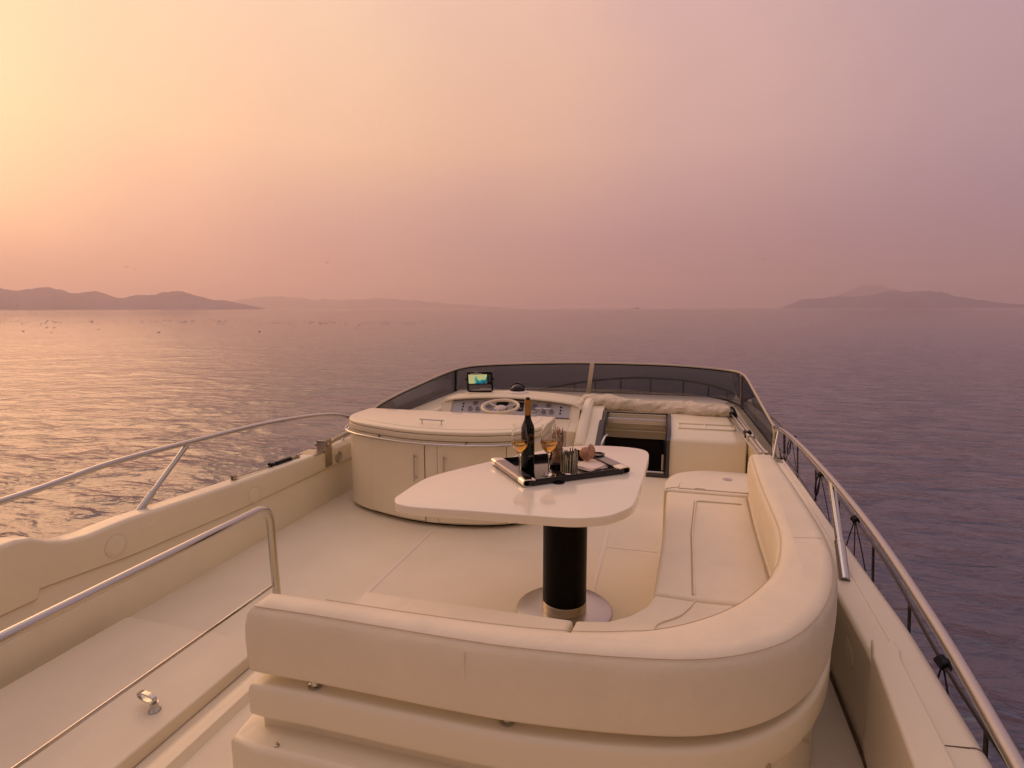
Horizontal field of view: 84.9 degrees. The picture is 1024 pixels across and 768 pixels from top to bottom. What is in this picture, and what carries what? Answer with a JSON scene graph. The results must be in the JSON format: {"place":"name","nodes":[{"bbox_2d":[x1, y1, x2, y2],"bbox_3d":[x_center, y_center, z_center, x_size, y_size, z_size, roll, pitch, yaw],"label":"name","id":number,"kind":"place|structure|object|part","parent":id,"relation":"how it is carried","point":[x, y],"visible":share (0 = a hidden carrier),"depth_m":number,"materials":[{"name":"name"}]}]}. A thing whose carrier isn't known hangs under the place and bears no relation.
{"place":"outdoors","nodes":[
{"label":"outdoors","id":0,"kind":"place"},
{"bbox_2d":[0,287,263,309],"bbox_3d":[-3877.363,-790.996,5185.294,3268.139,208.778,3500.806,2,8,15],"label":"hills","id":1,"kind":"structure","parent":0,"point":[43,298],"depth_m":4799.39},
{"bbox_2d":[233,296,511,308],"bbox_3d":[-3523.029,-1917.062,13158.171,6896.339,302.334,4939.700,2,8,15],"label":"hills","id":2,"kind":"structure","parent":0,"point":[274,302],"depth_m":12804.37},
{"bbox_2d":[130,477,863,767],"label":"deck","id":3,"kind":"structure","parent":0,"point":[346,547],"depth_m":3.33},
{"bbox_2d":[0,617,262,767],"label":"stair hatch","id":4,"kind":"object","parent":3,"relation":"on","point":[132,727],"visible":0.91,"depth_m":2.17,"materials":[{"name":"beige plastic"}]},
{"bbox_2d":[0,506,280,767],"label":"stair handrail","id":5,"kind":"object","parent":3,"relation":"on","point":[20,628],"visible":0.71,"depth_m":1.82,"materials":[{"name":"silver metal"}]},
{"bbox_2d":[344,408,556,526],"bbox_3d":[-0.546,0.609,4.309,1.704,0.740,0.776,2,8,15],"label":"bar cabinet","id":6,"kind":"object","parent":3,"relation":"on","point":[395,453],"visible":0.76,"depth_m":4.07,"materials":[{"name":"beige"}]},
{"bbox_3d":[-0.845,0.690,4.079,0.489,0.562,0.050,4,9,28],"label":"door","id":7,"kind":"part","parent":6,"relation":"part of","materials":[{"name":"beige plastic"}]},
{"bbox_3d":[-0.283,0.710,3.924,0.482,0.562,0.050,0,8,3],"label":"door","id":8,"kind":"part","parent":6,"relation":"part of","materials":[{"name":"beige plastic"}]},
{"bbox_2d":[352,525,656,605],"bbox_3d":[0.024,1.129,3.205,1.545,0.002,1.950,2,8,15],"label":"deck seam","id":9,"kind":"object","parent":3,"relation":"on","point":[594,580],"visible":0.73,"depth_m":3.48,"materials":[{"name":"beige"}]},
{"bbox_2d":[394,446,648,627],"bbox_3d":[0.136,0.802,2.817,1.029,0.753,1.235,2,8,15],"label":"dining table","id":10,"kind":"object","parent":3,"relation":"on","point":[566,514],"visible":0.92,"depth_m":2.55,"materials":[{"name":"paint"}]},
{"bbox_2d":[491,449,629,486],"bbox_3d":[0.235,0.409,2.809,0.574,0.035,0.408,-3,8,-22],"label":"serving tray","id":11,"kind":"object","parent":10,"relation":"on","point":[509,466],"visible":0.73,"depth_m":2.72,"materials":[{"name":"black paint"}]},
{"bbox_2d":[511,423,527,470],"bbox_3d":[0.037,0.314,2.663,0.081,0.247,0.081,2,8,15],"label":"wine glass","id":12,"kind":"object","parent":11,"relation":"on","point":[519,441],"visible":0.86,"depth_m":2.63,"materials":[{"name":"clear glass"}]},
{"bbox_2d":[521,397,534,473],"bbox_3d":[0.076,0.246,2.708,0.066,0.368,0.066,2,8,15],"label":"wine bottle","id":13,"kind":"object","parent":11,"relation":"on","point":[527,460],"visible":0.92,"depth_m":2.69,"materials":[{"name":"black glass"}]},
{"bbox_2d":[541,423,557,476],"bbox_3d":[0.176,0.314,2.663,0.081,0.247,0.081,2,8,15],"label":"wine glass","id":14,"kind":"object","parent":11,"relation":"on","point":[549,441],"visible":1,"depth_m":2.63,"materials":[{"name":"clear glass"}]},
{"bbox_2d":[550,427,563,467],"bbox_3d":[0.227,0.310,2.819,0.082,0.216,0.082,2,8,15],"label":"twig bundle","id":15,"kind":"object","parent":11,"relation":"on","point":[555,461],"visible":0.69,"depth_m":2.81,"materials":[{"name":"brown wood"}]},
{"bbox_2d":[560,447,577,474],"bbox_3d":[0.277,0.371,2.712,0.084,0.119,0.084,2,8,15],"label":"candle tumbler","id":16,"kind":"object","parent":11,"relation":"on","point":[569,462],"visible":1,"depth_m":2.68,"materials":[{"name":"silver glass"}]},
{"bbox_2d":[578,459,607,471],"bbox_3d":[0.405,0.407,2.836,0.195,0.015,0.156,-7,10,-41],"label":"napkin","id":17,"kind":"object","parent":11,"relation":"on","point":[592,465],"visible":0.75,"depth_m":2.81,"materials":[{"name":"beige fabric"}]},
{"bbox_2d":[579,444,595,460],"bbox_3d":[0.389,0.351,2.880,0.078,0.085,0.056,-1,8,-7],"label":"sea shell","id":18,"kind":"object","parent":17,"relation":"on","point":[587,454],"visible":1,"depth_m":2.87},
{"bbox_2d":[592,452,604,458],"bbox_3d":[0.451,0.382,2.945,0.076,0.034,0.076,2,8,15],"label":"dip bowl","id":19,"kind":"object","parent":11,"relation":"on","point":[602,454],"visible":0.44,"depth_m":2.92,"materials":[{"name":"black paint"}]},
{"bbox_2d":[231,454,837,767],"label":"sofa","id":20,"kind":"object","parent":3,"relation":"on","point":[716,653],"visible":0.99,"depth_m":1.53,"materials":[{"name":"leather"}]},
{"bbox_2d":[574,398,746,477],"bbox_3d":[1.473,1.000,5.724,1.535,1.619,1.140,2,8,15],"label":"companionway","id":21,"kind":"object","parent":3,"relation":"attached to","point":[672,444],"visible":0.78,"depth_m":5.37,"materials":[{"name":"beige plastic"}]},
{"bbox_2d":[581,394,770,455],"bbox_3d":[1.752,0.300,5.418,1.070,0.209,2.353,-5,9,-30],"label":"folded bimini","id":22,"kind":"object","parent":21,"relation":"on","point":[610,402],"visible":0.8,"depth_m":5.76,"materials":[{"name":"fabric"}]},
{"bbox_2d":[662,471,748,538],"bbox_3d":[1.334,0.842,3.602,0.702,0.461,0.490,2,8,15],"label":"storage locker","id":23,"kind":"object","parent":3,"relation":"on","point":[728,484],"visible":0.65,"depth_m":3.50,"materials":[{"name":"beige"}]},
{"bbox_2d":[725,401,992,767],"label":"bulwark","id":24,"kind":"object","parent":3,"relation":"on","point":[899,709],"visible":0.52,"depth_m":1.78,"materials":[{"name":"beige plastic"}]},
{"bbox_2d":[373,362,782,459],"bbox_3d":[0.681,0.103,5.965,3.570,0.476,3.023,2,8,15],"label":"windscreen","id":25,"kind":"object","parent":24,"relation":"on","point":[734,387],"visible":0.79,"depth_m":7.01,"materials":[{"name":"plastic"}]},
{"bbox_2d":[475,389,726,404],"bbox_3d":[0.905,0.397,6.932,3.290,0.452,1.010,2,8,15],"label":"dash shelf","id":26,"kind":"object","parent":24,"relation":"attached to","point":[697,399],"visible":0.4,"depth_m":6.93,"materials":[{"name":"beige plastic"}]},
{"bbox_2d":[734,405,781,461],"bbox_3d":[2.302,0.411,5.359,0.060,0.004,2.550,2,8,15],"label":"tread strip","id":27,"kind":"object","parent":24,"relation":"on","point":[760,437],"visible":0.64,"depth_m":5.11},
{"bbox_2d":[772,427,1023,767],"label":"handrail","id":28,"kind":"object","parent":24,"relation":"on","point":[1011,754],"visible":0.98,"depth_m":1.62,"materials":[{"name":"silver metal"}]},
{"bbox_2d":[0,308,1023,767],"bbox_3d":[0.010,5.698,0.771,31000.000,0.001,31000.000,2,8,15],"label":"sea","id":29,"kind":"structure","parent":0,"point":[904,426],"depth_m":36.23,"materials":[{"name":"blue liquid"}]},
{"bbox_3d":[0.417,3.356,5.593,6.110,4.948,23.544,2,8,15],"label":"yacht hull","id":30,"kind":"object","parent":29,"relation":"on","visible":0},
{"bbox_2d":[0,436,352,688],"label":"bulwark","id":31,"kind":"object","parent":30,"relation":"on","point":[37,575],"visible":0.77,"depth_m":2.87,"materials":[{"name":"beige plastic"}]},
{"bbox_2d":[0,413,349,509],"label":"handrail","id":32,"kind":"object","parent":31,"relation":"on","point":[151,493],"visible":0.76,"depth_m":3.04,"materials":[{"name":"silver metal"}]},
{"bbox_2d":[230,454,299,480],"bbox_3d":[-1.704,0.572,3.904,0.050,0.061,0.686,2,8,15],"label":"gas strut","id":33,"kind":"object","parent":31,"relation":"attached to","point":[275,463],"visible":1,"depth_m":3.93,"materials":[{"name":"silver metal"}]},
{"bbox_2d":[298,438,334,467],"bbox_3d":[-1.544,0.554,4.468,0.174,0.220,0.272,2,8,15],"label":"hinge bracket","id":34,"kind":"object","parent":31,"relation":"attached to","point":[323,446],"visible":1,"depth_m":4.45,"materials":[{"name":"silver metal"}]},
{"bbox_2d":[331,429,350,440],"bbox_3d":[-1.383,0.392,4.986,0.067,0.102,0.992,2,8,15],"label":"folded pole","id":35,"kind":"object","parent":31,"relation":"on","point":[340,436],"visible":0.16,"depth_m":4.71,"materials":[{"name":"silver metal"}]},
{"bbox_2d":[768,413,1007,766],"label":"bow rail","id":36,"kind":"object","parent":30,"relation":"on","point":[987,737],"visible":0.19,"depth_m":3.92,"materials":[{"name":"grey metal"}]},
{"bbox_2d":[785,436,796,475],"bbox_3d":[4.327,1.251,8.641,0.140,0.851,0.780,2,8,15],"label":"rope","id":37,"kind":"object","parent":36,"relation":"hanging from","point":[789,451],"visible":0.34,"depth_m":8.74,"materials":[{"name":"black fabric"}]},
{"bbox_2d":[814,471,829,521],"bbox_3d":[3.687,1.519,6.700,0.209,0.843,0.552,2,8,15],"label":"rope","id":38,"kind":"object","parent":36,"relation":"hanging from","point":[818,486],"visible":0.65,"depth_m":6.84,"materials":[{"name":"black fabric"}]},
{"bbox_2d":[846,515,865,571],"bbox_3d":[3.328,1.697,5.416,0.122,0.835,0.779,1,8,8],"label":"rope","id":39,"kind":"object","parent":36,"relation":"hanging from","point":[853,518],"visible":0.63,"depth_m":5.39,"materials":[{"name":"black fabric"}]},
{"bbox_2d":[933,654,951,695],"bbox_3d":[2.501,2.001,3.224,0.110,0.822,0.395,2,8,15],"label":"rope","id":40,"kind":"object","parent":36,"relation":"hanging from","point":[940,660],"visible":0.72,"depth_m":3.23,"materials":[{"name":"black fabric"}]},
{"bbox_2d":[0,0,1023,307],"label":"sky","id":41,"kind":"structure","parent":0,"point":[493,153],"materials":[{"name":"pink"}]},
{"bbox_2d":[835,284,896,296],"bbox_3d":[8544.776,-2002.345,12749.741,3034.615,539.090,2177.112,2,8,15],"label":"hills","id":42,"kind":"structure","parent":0,"point":[863,290],"depth_m":12778.76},
{"bbox_2d":[782,290,1023,307],"bbox_3d":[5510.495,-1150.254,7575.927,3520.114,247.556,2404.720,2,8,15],"label":"hills","id":43,"kind":"structure","parent":0,"point":[911,299],"depth_m":7436.72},
{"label":"deck","id":44,"kind":"structure","parent":0,"visible":0},
{"bbox_2d":[411,390,584,446],"bbox_3d":[-0.067,0.394,6.247,1.780,0.644,1.790,2,8,15],"label":"helm console","id":45,"kind":"object","parent":44,"relation":"on","point":[564,410],"visible":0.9,"depth_m":5.83,"materials":[{"name":"plastic"}]},
{"bbox_2d":[465,371,493,391],"bbox_3d":[-0.356,-0.025,6.217,0.331,0.241,0.063,2,8,13],"label":"chart plotter","id":46,"kind":"object","parent":45,"relation":"on","point":[479,378],"visible":1,"depth_m":6.19,"materials":[{"name":"black plastic"}]},
{"bbox_2d":[507,383,527,393],"bbox_3d":[0.061,0.040,6.117,0.236,0.107,0.236,2,8,15],"label":"compass","id":47,"kind":"object","parent":45,"relation":"on","point":[517,388],"visible":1,"depth_m":6.06,"materials":[{"name":"black plastic"}]}
]}

